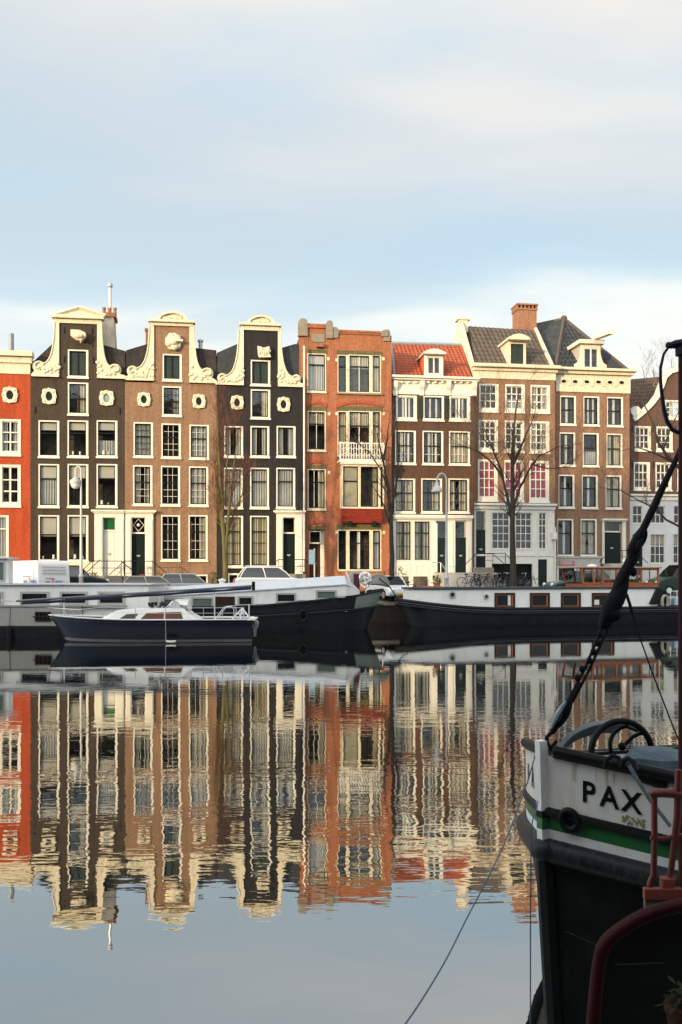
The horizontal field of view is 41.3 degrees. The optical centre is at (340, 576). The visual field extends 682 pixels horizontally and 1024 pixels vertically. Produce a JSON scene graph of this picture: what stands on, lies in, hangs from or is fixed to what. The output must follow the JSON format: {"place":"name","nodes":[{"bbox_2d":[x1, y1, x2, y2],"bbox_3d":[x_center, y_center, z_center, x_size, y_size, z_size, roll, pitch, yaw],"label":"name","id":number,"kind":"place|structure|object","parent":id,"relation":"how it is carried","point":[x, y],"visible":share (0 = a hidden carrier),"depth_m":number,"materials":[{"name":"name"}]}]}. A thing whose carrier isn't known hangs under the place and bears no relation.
{"place":"outdoors","nodes":[
{"label":"outdoors","id":0,"kind":"place"},
{"bbox_2d":[0,623,677,1023],"bbox_3d":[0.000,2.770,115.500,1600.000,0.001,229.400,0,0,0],"label":"water","id":1,"kind":"structure","parent":0,"point":[288,829],"depth_m":10.48,"materials":[{"name":"liquid"}]},
{"bbox_2d":[0,557,168,637],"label":"houseboat","id":2,"kind":"object","parent":1,"relation":"on","point":[31,620],"visible":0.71,"depth_m":40.53,"materials":[{"name":"white paint"}]},
{"bbox_2d":[1,582,257,642],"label":"sailing boat","id":3,"kind":"object","parent":1,"relation":"on","point":[187,624],"visible":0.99,"depth_m":37.86,"materials":[{"name":"blue paint"}]},
{"bbox_2d":[164,572,389,631],"bbox_3d":[-7.085,1.462,46.669,19.349,3.417,4.860,0,0,-6],"label":"houseboat","id":4,"kind":"object","parent":1,"relation":"on","point":[337,603],"visible":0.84,"depth_m":45.16,"materials":[{"name":"black paint"}]},
{"bbox_2d":[370,602,405,622],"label":"quay wall","id":5,"kind":"structure","parent":1,"relation":"in","point":[388,612],"depth_m":53.80,"materials":[{"name":"brick"}]},
{"bbox_2d":[394,559,677,625],"bbox_3d":[13.245,1.079,53.537,21.083,4.183,4.209,0,0,-14],"label":"houseboat","id":6,"kind":"object","parent":1,"relation":"on","point":[575,604],"visible":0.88,"depth_m":51.21,"materials":[{"name":"black paint"}]},
{"bbox_2d":[516,718,677,1023],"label":"barge","id":7,"kind":"object","parent":1,"relation":"on","point":[591,842],"visible":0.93,"depth_m":5.14,"materials":[{"name":"white paint"}]},
{"bbox_2d":[405,755,534,1023],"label":"mooring rope","id":8,"kind":"object","parent":7,"relation":"attached to","point":[408,1019],"visible":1,"depth_m":4.43,"materials":[{"name":"fabric"}]},
{"bbox_2d":[545,449,677,750],"bbox_3d":[2.148,-1.126,5.168,1.965,4.378,0.145,0,0,0],"label":"forestay tackle","id":9,"kind":"object","parent":7,"relation":"attached to","point":[613,603],"visible":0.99,"depth_m":5.18,"materials":[{"name":"black metal"}]},
{"bbox_2d":[586,769,681,1023],"bbox_3d":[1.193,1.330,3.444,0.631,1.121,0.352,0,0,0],"label":"red boat","id":10,"kind":"object","parent":1,"relation":"on","point":[637,958],"visible":1,"depth_m":3.35,"materials":[{"name":"paint"}]},
{"bbox_2d":[653,975,681,1023],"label":"flower pot","id":11,"kind":"object","parent":10,"relation":"on","point":[673,1006],"visible":1,"depth_m":3.09,"materials":[{"name":"ceramic"}]},
{"bbox_2d":[659,339,681,882],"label":"mast post","id":12,"kind":"object","parent":10,"relation":"on","point":[676,345],"visible":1,"depth_m":3.99,"materials":[{"name":"metal"}]},
{"bbox_2d":[0,0,681,416],"label":"sky","id":13,"kind":"structure","parent":0,"point":[408,169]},
{"bbox_2d":[378,592,677,601],"bbox_3d":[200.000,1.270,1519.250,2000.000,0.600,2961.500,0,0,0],"label":"street","id":14,"kind":"structure","parent":0,"point":[673,594],"depth_m":55.71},
{"bbox_2d":[0,333,33,560],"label":"canal house","id":15,"kind":"structure","parent":14,"relation":"on","point":[15,370],"depth_m":59.05,"materials":[{"name":"brick"}]},
{"bbox_2d":[0,515,8,556],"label":"window","id":16,"kind":"structure","parent":15,"relation":"in","point":[4,519],"depth_m":59.06,"materials":[{"name":"white paint"}]},
{"bbox_2d":[0,419,20,456],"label":"window","id":17,"kind":"structure","parent":15,"relation":"in","point":[4,432],"depth_m":59.05,"materials":[{"name":"white paint"}]},
{"bbox_2d":[0,464,20,507],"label":"window","id":18,"kind":"structure","parent":15,"relation":"in","point":[10,504],"depth_m":59.02,"materials":[{"name":"white paint"}]},
{"bbox_2d":[13,560,69,582],"bbox_3d":[-18.007,0.237,53.299,1.965,2.295,4.854,0,0,-44],"label":"delivery van","id":19,"kind":"object","parent":14,"relation":"on","point":[40,571],"visible":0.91,"depth_m":51.76,"materials":[{"name":"white paint"}]},
{"bbox_2d":[70,466,83,582],"bbox_3d":[-15.316,-2.593,52.500,0.860,7.672,0.660,0,0,0],"label":"street lamp","id":20,"kind":"object","parent":14,"relation":"on","point":[75,482],"visible":0.91,"depth_m":52.43,"materials":[{"name":"metal"}]},
{"bbox_2d":[30,282,137,582],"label":"canal house","id":21,"kind":"structure","parent":14,"relation":"on","point":[77,394],"depth_m":59.65,"materials":[{"name":"brown brick"}]},
{"bbox_2d":[38,420,59,458],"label":"window","id":22,"kind":"structure","parent":21,"relation":"in","point":[43,424],"depth_m":59.36,"materials":[{"name":"white paint"}]},
{"bbox_2d":[38,464,59,507],"bbox_3d":[-19.165,-5.918,59.380,1.401,2.903,0.305,0,0,-8],"label":"window","id":23,"kind":"structure","parent":21,"relation":"in","point":[48,473],"depth_m":59.44,"materials":[{"name":"white paint"}]},
{"bbox_2d":[39,515,58,560],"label":"window","id":24,"kind":"structure","parent":21,"relation":"in","point":[48,524],"depth_m":59.41,"materials":[{"name":"white paint"}]},
{"bbox_2d":[67,420,88,458],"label":"window","id":25,"kind":"structure","parent":21,"relation":"in","point":[72,424],"depth_m":59.63,"materials":[{"name":"white paint"}]},
{"bbox_2d":[67,464,88,507],"bbox_3d":[-17.331,-5.944,59.609,1.412,2.915,0.250,0,0,-8],"label":"window","id":26,"kind":"structure","parent":21,"relation":"in","point":[71,467],"depth_m":59.64,"materials":[{"name":"white paint"}]},
{"bbox_2d":[67,382,88,415],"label":"window","id":27,"kind":"structure","parent":21,"relation":"in","point":[83,398],"depth_m":59.63,"materials":[{"name":"white paint"}]},
{"bbox_2d":[67,349,88,378],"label":"window","id":28,"kind":"structure","parent":21,"relation":"in","point":[77,359],"depth_m":59.66,"materials":[{"name":"white paint"}]},
{"bbox_2d":[68,515,88,562],"bbox_3d":[-17.340,-2.470,59.671,1.412,3.123,0.375,0,0,-8],"label":"window","id":29,"kind":"structure","parent":21,"relation":"in","point":[73,520],"depth_m":59.66,"materials":[{"name":"white paint"}]},
{"bbox_2d":[96,420,117,458],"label":"window","id":30,"kind":"structure","parent":21,"relation":"in","point":[105,449],"depth_m":59.92,"materials":[{"name":"white paint"}]},
{"bbox_2d":[96,464,117,507],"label":"window","id":31,"kind":"structure","parent":21,"relation":"in","point":[104,471],"depth_m":59.89,"materials":[{"name":"white paint"}]},
{"bbox_2d":[103,518,114,575],"bbox_3d":[-15.354,-1.944,59.954,0.815,3.887,0.155,0,0,-8],"label":"door","id":32,"kind":"structure","parent":21,"relation":"in","point":[108,523],"depth_m":59.95,"materials":[{"name":"wood"}]},
{"bbox_2d":[69,565,108,582],"bbox_3d":[-16.056,0.144,54.501,4.030,1.615,1.800,0,0,-14],"label":"parked car","id":33,"kind":"object","parent":14,"relation":"on","point":[74,573],"visible":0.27,"depth_m":53.84,"materials":[{"name":"paint"}]},
{"bbox_2d":[124,576,173,586],"bbox_3d":[-10.733,0.675,52.301,4.230,1.415,1.800,0,0,-13],"label":"parked car","id":34,"kind":"object","parent":14,"relation":"on","point":[144,579],"visible":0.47,"depth_m":51.50,"materials":[{"name":"beige paint"}]},
{"bbox_2d":[109,311,216,583],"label":"canal house","id":35,"kind":"structure","parent":14,"relation":"on","point":[170,520],"depth_m":60.47,"materials":[{"name":"brown brick"}]},
{"bbox_2d":[132,518,144,575],"bbox_3d":[-13.466,-1.910,60.180,0.884,3.988,0.230,0,0,-8],"label":"door","id":36,"kind":"structure","parent":35,"relation":"in","point":[138,538],"depth_m":60.21,"materials":[{"name":"wood"}]},
{"bbox_2d":[132,465,152,506],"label":"window","id":37,"kind":"structure","parent":35,"relation":"in","point":[149,468],"depth_m":60.24,"materials":[{"name":"white paint"}]},
{"bbox_2d":[133,422,153,458],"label":"window","id":38,"kind":"structure","parent":35,"relation":"in","point":[143,431],"depth_m":60.27,"materials":[{"name":"white paint"}]},
{"bbox_2d":[160,466,180,506],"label":"window","id":39,"kind":"structure","parent":35,"relation":"in","point":[172,504],"depth_m":60.45,"materials":[{"name":"white paint"}]},
{"bbox_2d":[160,515,180,561],"bbox_3d":[-11.383,-2.526,60.442,1.346,3.123,0.250,0,0,-8],"label":"window","id":40,"kind":"structure","parent":35,"relation":"in","point":[172,559],"depth_m":60.45,"materials":[{"name":"white paint"}]},
{"bbox_2d":[161,423,181,459],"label":"window","id":41,"kind":"structure","parent":35,"relation":"in","point":[163,456],"depth_m":60.42,"materials":[{"name":"white paint"}]},
{"bbox_2d":[162,386,181,417],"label":"window","id":42,"kind":"structure","parent":35,"relation":"in","point":[177,391],"depth_m":60.48,"materials":[{"name":"white paint"}]},
{"bbox_2d":[162,354,181,381],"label":"window","id":43,"kind":"structure","parent":35,"relation":"in","point":[172,363],"depth_m":60.49,"materials":[{"name":"white paint"}]},
{"bbox_2d":[188,515,207,561],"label":"window","id":44,"kind":"structure","parent":35,"relation":"in","point":[203,519],"depth_m":60.71,"materials":[{"name":"white paint"}]},
{"bbox_2d":[188,466,208,506],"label":"window","id":45,"kind":"structure","parent":35,"relation":"in","point":[197,475],"depth_m":60.77,"materials":[{"name":"white paint"}]},
{"bbox_2d":[189,425,209,459],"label":"window","id":46,"kind":"structure","parent":35,"relation":"in","point":[198,434],"depth_m":60.79,"materials":[{"name":"white paint"}]},
{"bbox_2d":[162,573,209,585],"bbox_3d":[-8.978,0.546,53.601,4.130,1.445,1.800,0,0,-13],"label":"parked car","id":47,"kind":"object","parent":14,"relation":"on","point":[181,579],"visible":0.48,"depth_m":52.77,"materials":[{"name":"silver metal"}]},
{"bbox_2d":[201,374,258,582],"bbox_3d":[-6.490,-5.409,55.145,4.264,13.610,2.822,0,0,24],"label":"bare tree","id":48,"kind":"object","parent":14,"relation":"on","point":[221,505],"visible":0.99,"depth_m":55.10,"materials":[{"name":"brown plant"}]},
{"bbox_2d":[233,565,297,582],"bbox_3d":[-4.113,0.212,54.601,4.730,1.729,1.800,0,0,-11],"label":"parked car","id":49,"kind":"object","parent":14,"relation":"on","point":[250,574],"visible":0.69,"depth_m":53.73,"materials":[{"name":"white paint"}]},
{"bbox_2d":[215,315,319,583],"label":"canal house","id":50,"kind":"structure","parent":14,"relation":"on","point":[257,366],"depth_m":61.33,"materials":[{"name":"black brick"}]},
{"bbox_2d":[224,468,242,509],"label":"window","id":51,"kind":"structure","parent":50,"relation":"in","point":[238,491],"depth_m":61.13,"materials":[{"name":"white paint"}]},
{"bbox_2d":[224,426,243,458],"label":"window","id":52,"kind":"structure","parent":50,"relation":"in","point":[240,444],"depth_m":61.04,"materials":[{"name":"white paint"}]},
{"bbox_2d":[224,516,243,567],"bbox_3d":[-7.248,-2.317,61.048,1.349,3.536,0.305,0,0,-8],"label":"window","id":53,"kind":"structure","parent":50,"relation":"in","point":[235,540],"depth_m":61.16,"materials":[{"name":"white paint"}]},
{"bbox_2d":[249,468,269,509],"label":"window","id":54,"kind":"structure","parent":50,"relation":"in","point":[259,480],"depth_m":61.37,"materials":[{"name":"white paint"}]},
{"bbox_2d":[249,516,269,566],"bbox_3d":[-5.523,-2.326,61.290,1.359,3.549,0.305,0,0,-8],"label":"window","id":55,"kind":"structure","parent":50,"relation":"in","point":[259,525],"depth_m":61.37,"materials":[{"name":"white paint"}]},
{"bbox_2d":[250,426,269,458],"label":"window","id":56,"kind":"structure","parent":50,"relation":"in","point":[253,429],"depth_m":61.32,"materials":[{"name":"white paint"}]},
{"bbox_2d":[250,389,270,419],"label":"window","id":57,"kind":"structure","parent":50,"relation":"in","point":[265,393],"depth_m":61.29,"materials":[{"name":"white paint"}]},
{"bbox_2d":[250,360,270,386],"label":"window","id":58,"kind":"structure","parent":50,"relation":"in","point":[260,369],"depth_m":61.31,"materials":[{"name":"white paint"}]},
{"bbox_2d":[276,426,295,458],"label":"window","id":59,"kind":"structure","parent":50,"relation":"in","point":[291,429],"depth_m":61.53,"materials":[{"name":"white paint"}]},
{"bbox_2d":[276,468,295,509],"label":"window","id":60,"kind":"structure","parent":50,"relation":"in","point":[285,477],"depth_m":61.61,"materials":[{"name":"white paint"}]},
{"bbox_2d":[283,518,294,573],"bbox_3d":[-3.558,-1.997,61.605,0.817,3.994,0.155,0,0,-8],"label":"door","id":61,"kind":"structure","parent":50,"relation":"in","point":[288,537],"depth_m":61.61,"materials":[{"name":"wood"}]},
{"bbox_2d":[297,318,391,590],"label":"canal house","id":62,"kind":"structure","parent":14,"relation":"on","point":[346,526],"depth_m":62.30,"materials":[{"name":"orange brick"}]},
{"bbox_2d":[309,531,320,577],"bbox_3d":[-1.811,-1.300,62.284,0.784,3.640,0.350,0,0,-8],"label":"door","id":63,"kind":"structure","parent":62,"relation":"in","point":[312,545],"depth_m":62.40,"materials":[{"name":"wood"}]},
{"bbox_2d":[307,353,326,393],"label":"window","id":64,"kind":"structure","parent":62,"relation":"in","point":[316,363],"depth_m":62.20,"materials":[{"name":"beige"}]},
{"bbox_2d":[307,411,326,451],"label":"window","id":65,"kind":"structure","parent":62,"relation":"in","point":[317,418],"depth_m":62.12,"materials":[{"name":"beige wood"}]},
{"bbox_2d":[307,469,326,510],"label":"window","id":66,"kind":"structure","parent":62,"relation":"in","point":[321,482],"depth_m":62.20,"materials":[{"name":"beige wood"}]},
{"bbox_2d":[338,411,347,455],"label":"window","id":67,"kind":"structure","parent":62,"relation":"in","point":[342,415],"depth_m":62.46,"materials":[{"name":"beige wood"}]},
{"bbox_2d":[348,354,370,392],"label":"window","id":68,"kind":"structure","parent":62,"relation":"in","point":[359,362],"depth_m":62.56,"materials":[{"name":"beige wood"}]},
{"bbox_2d":[348,411,370,455],"bbox_3d":[1.253,-9.860,62.571,1.577,3.133,0.240,0,0,-8],"label":"window","id":69,"kind":"structure","parent":62,"relation":"in","point":[364,416],"depth_m":62.56,"materials":[{"name":"beige wood"}]},
{"bbox_2d":[348,530,370,570],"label":"window","id":70,"kind":"structure","parent":62,"relation":"in","point":[358,543],"depth_m":62.55,"materials":[{"name":"beige wood"}]},
{"bbox_2d":[339,462,385,525],"bbox_3d":[1.455,-5.618,62.033,3.100,4.318,0.927,0,0,-8],"label":"bay window","id":71,"kind":"structure","parent":62,"relation":"in","point":[356,506],"depth_m":61.82,"materials":[{"name":"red wood"}]},
{"bbox_2d":[371,355,380,392],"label":"window","id":72,"kind":"structure","parent":62,"relation":"in","point":[375,359],"depth_m":62.76,"materials":[{"name":"beige wood"}]},
{"bbox_2d":[371,411,380,456],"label":"window","id":73,"kind":"structure","parent":62,"relation":"in","point":[375,415],"depth_m":62.79,"materials":[{"name":"beige wood"}]},
{"bbox_2d":[371,530,380,570],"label":"window","id":74,"kind":"structure","parent":62,"relation":"in","point":[375,534],"depth_m":62.72,"materials":[{"name":"beige wood"}]},
{"bbox_2d":[327,391,409,600],"bbox_3d":[1.775,-4.809,54.670,5.441,12.545,3.104,0,0,0],"label":"bare tree","id":75,"kind":"object","parent":14,"relation":"on","point":[391,507],"visible":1,"depth_m":54.65,"materials":[{"name":"brown plant"}]},
{"bbox_2d":[366,576,408,599],"bbox_3d":[2.922,0.683,54.993,1.670,1.475,3.535,0,0,-22],"label":"parked car","id":76,"kind":"object","parent":14,"relation":"on","point":[397,583],"visible":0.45,"depth_m":54.06,"materials":[{"name":"white paint"}]},
{"bbox_2d":[392,341,484,586],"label":"canal house","id":77,"kind":"structure","parent":14,"relation":"on","point":[441,374],"depth_m":63.79,"materials":[{"name":"brown brick"}]},
{"bbox_2d":[396,521,410,560],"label":"window","id":78,"kind":"structure","parent":77,"relation":"in","point":[406,533],"depth_m":63.46,"materials":[{"name":"white paint"}]},
{"bbox_2d":[394,478,415,513],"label":"window","id":79,"kind":"structure","parent":77,"relation":"in","point":[409,492],"depth_m":63.53,"materials":[{"name":"white paint"}]},
{"bbox_2d":[394,430,416,464],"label":"window","id":80,"kind":"structure","parent":77,"relation":"in","point":[401,432],"depth_m":63.50,"materials":[{"name":"white paint"}]},
{"bbox_2d":[395,395,417,421],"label":"window","id":81,"kind":"structure","parent":77,"relation":"in","point":[413,419],"depth_m":63.50,"materials":[{"name":"white paint"}]},
{"bbox_2d":[414,521,429,560],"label":"window","id":82,"kind":"structure","parent":77,"relation":"in","point":[426,524],"depth_m":63.64,"materials":[{"name":"white paint"}]},
{"bbox_2d":[421,478,442,513],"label":"window","id":83,"kind":"structure","parent":77,"relation":"in","point":[436,497],"depth_m":63.75,"materials":[{"name":"white paint"}]},
{"bbox_2d":[422,431,443,465],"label":"window","id":84,"kind":"structure","parent":77,"relation":"in","point":[428,463],"depth_m":63.77,"materials":[{"name":"white paint"}]},
{"bbox_2d":[423,396,444,421],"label":"window","id":85,"kind":"structure","parent":77,"relation":"in","point":[426,419],"depth_m":63.77,"materials":[{"name":"white paint"}]},
{"bbox_2d":[436,521,444,572],"bbox_3d":[7.082,-2.094,63.794,0.822,3.653,0.315,0,0,-8],"label":"door","id":86,"kind":"structure","parent":77,"relation":"in","point":[440,540],"depth_m":63.72,"materials":[{"name":"wood"}]},
{"bbox_2d":[448,478,469,513],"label":"window","id":87,"kind":"structure","parent":77,"relation":"in","point":[463,492],"depth_m":64.08,"materials":[{"name":"white paint"}]},
{"bbox_2d":[448,431,470,465],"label":"window","id":88,"kind":"structure","parent":77,"relation":"in","point":[458,456],"depth_m":64.06,"materials":[{"name":"white paint"}]},
{"bbox_2d":[449,396,470,421],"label":"window","id":89,"kind":"structure","parent":77,"relation":"in","point":[455,419],"depth_m":64.03,"materials":[{"name":"white paint"}]},
{"bbox_2d":[455,521,465,572],"bbox_3d":[8.444,-2.100,63.984,0.781,3.664,0.315,0,0,-8],"label":"door","id":90,"kind":"structure","parent":77,"relation":"in","point":[460,542],"depth_m":63.92,"materials":[{"name":"wood"}]},
{"bbox_2d":[431,473,448,586],"bbox_3d":[6.213,-2.571,56.500,1.152,7.820,0.702,0,0,0],"label":"street lamp","id":91,"kind":"object","parent":14,"relation":"on","point":[436,488],"visible":0.95,"depth_m":56.44,"materials":[{"name":"metal"}]},
{"bbox_2d":[454,303,560,586],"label":"canal house","id":92,"kind":"structure","parent":14,"relation":"on","point":[488,351],"depth_m":65.42,"materials":[{"name":"brick"}]},
{"bbox_2d":[476,511,484,566],"bbox_3d":[9.994,-2.651,64.881,0.702,4.034,0.355,0,0,-8],"label":"door","id":93,"kind":"structure","parent":92,"relation":"in","point":[480,534],"depth_m":64.79,"materials":[{"name":"wood"}]},
{"bbox_2d":[477,459,498,501],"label":"window","id":94,"kind":"structure","parent":92,"relation":"in","point":[486,492],"depth_m":65.06,"materials":[{"name":"white paint"}]},
{"bbox_2d":[504,460,524,502],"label":"window","id":95,"kind":"structure","parent":92,"relation":"in","point":[507,482],"depth_m":65.34,"materials":[{"name":"white paint"}]},
{"bbox_2d":[505,384,525,413],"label":"window","id":96,"kind":"structure","parent":92,"relation":"in","point":[511,402],"depth_m":65.33,"materials":[{"name":"white paint"}]},
{"bbox_2d":[529,421,549,453],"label":"window","id":97,"kind":"structure","parent":92,"relation":"in","point":[533,429],"depth_m":65.58,"materials":[{"name":"white paint"}]},
{"bbox_2d":[529,461,549,502],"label":"window","id":98,"kind":"structure","parent":92,"relation":"in","point":[539,482],"depth_m":65.60,"materials":[{"name":"white paint"}]},
{"bbox_2d":[530,385,550,413],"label":"window","id":99,"kind":"structure","parent":92,"relation":"in","point":[544,389],"depth_m":65.60,"materials":[{"name":"white paint"}]},
{"bbox_2d":[422,354,618,586],"bbox_3d":[11.376,-6.269,57.457,12.573,15.449,4.769,0,0,5],"label":"bare tree","id":100,"kind":"object","parent":14,"relation":"on","point":[511,505],"visible":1,"depth_m":57.45,"materials":[{"name":"brown plant"}]},
{"bbox_2d":[542,571,609,585],"bbox_3d":[15.262,0.400,58.299,4.330,1.495,1.800,0,0,-13],"label":"parked car","id":101,"kind":"object","parent":14,"relation":"on","point":[568,577],"visible":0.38,"depth_m":57.70,"materials":[{"name":"teal paint"}]},
{"bbox_2d":[537,315,647,581],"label":"canal house","id":102,"kind":"structure","parent":14,"relation":"on","point":[592,522],"depth_m":66.73,"materials":[{"name":"brick"}]},
{"bbox_2d":[580,519,597,555],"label":"window","id":103,"kind":"structure","parent":102,"relation":"in","point":[592,523],"depth_m":66.70,"materials":[{"name":"white paint"}]},
{"bbox_2d":[582,433,599,467],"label":"window","id":104,"kind":"structure","parent":102,"relation":"in","point":[591,459],"depth_m":66.66,"materials":[{"name":"white paint"}]},
{"bbox_2d":[583,396,599,426],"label":"window","id":105,"kind":"structure","parent":102,"relation":"in","point":[592,424],"depth_m":66.63,"materials":[{"name":"white paint"}]},
{"bbox_2d":[605,522,619,563],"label":"door","id":106,"kind":"structure","parent":102,"relation":"in","point":[612,538],"depth_m":66.93,"materials":[{"name":"wood"}]},
{"bbox_2d":[605,475,621,509],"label":"window","id":107,"kind":"structure","parent":102,"relation":"in","point":[616,494],"depth_m":66.96,"materials":[{"name":"white paint"}]},
{"bbox_2d":[606,434,622,467],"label":"window","id":108,"kind":"structure","parent":102,"relation":"in","point":[617,455],"depth_m":66.94,"materials":[{"name":"white paint"}]},
{"bbox_2d":[584,372,677,526],"bbox_3d":[20.389,-5.689,58.320,8.800,14.555,4.097,0,0,21],"label":"bare tree","id":109,"kind":"object","parent":14,"relation":"on","point":[662,447],"visible":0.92,"depth_m":58.49,"materials":[{"name":"brown plant"}]},
{"bbox_2d":[630,367,677,580],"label":"canal house","id":110,"kind":"structure","parent":14,"relation":"on","point":[659,548],"depth_m":68.33,"materials":[{"name":"brown brick"}]},
{"bbox_2d":[650,534,664,563],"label":"window","id":111,"kind":"structure","parent":110,"relation":"in","point":[655,539],"depth_m":68.31,"materials":[{"name":"white paint"}]},
{"bbox_2d":[645,565,677,594],"bbox_3d":[22.537,0.237,59.999,4.430,1.995,1.850,0,0,-11],"label":"parked car","id":112,"kind":"object","parent":14,"relation":"on","point":[668,578],"visible":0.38,"depth_m":58.96,"materials":[{"name":"green paint"}]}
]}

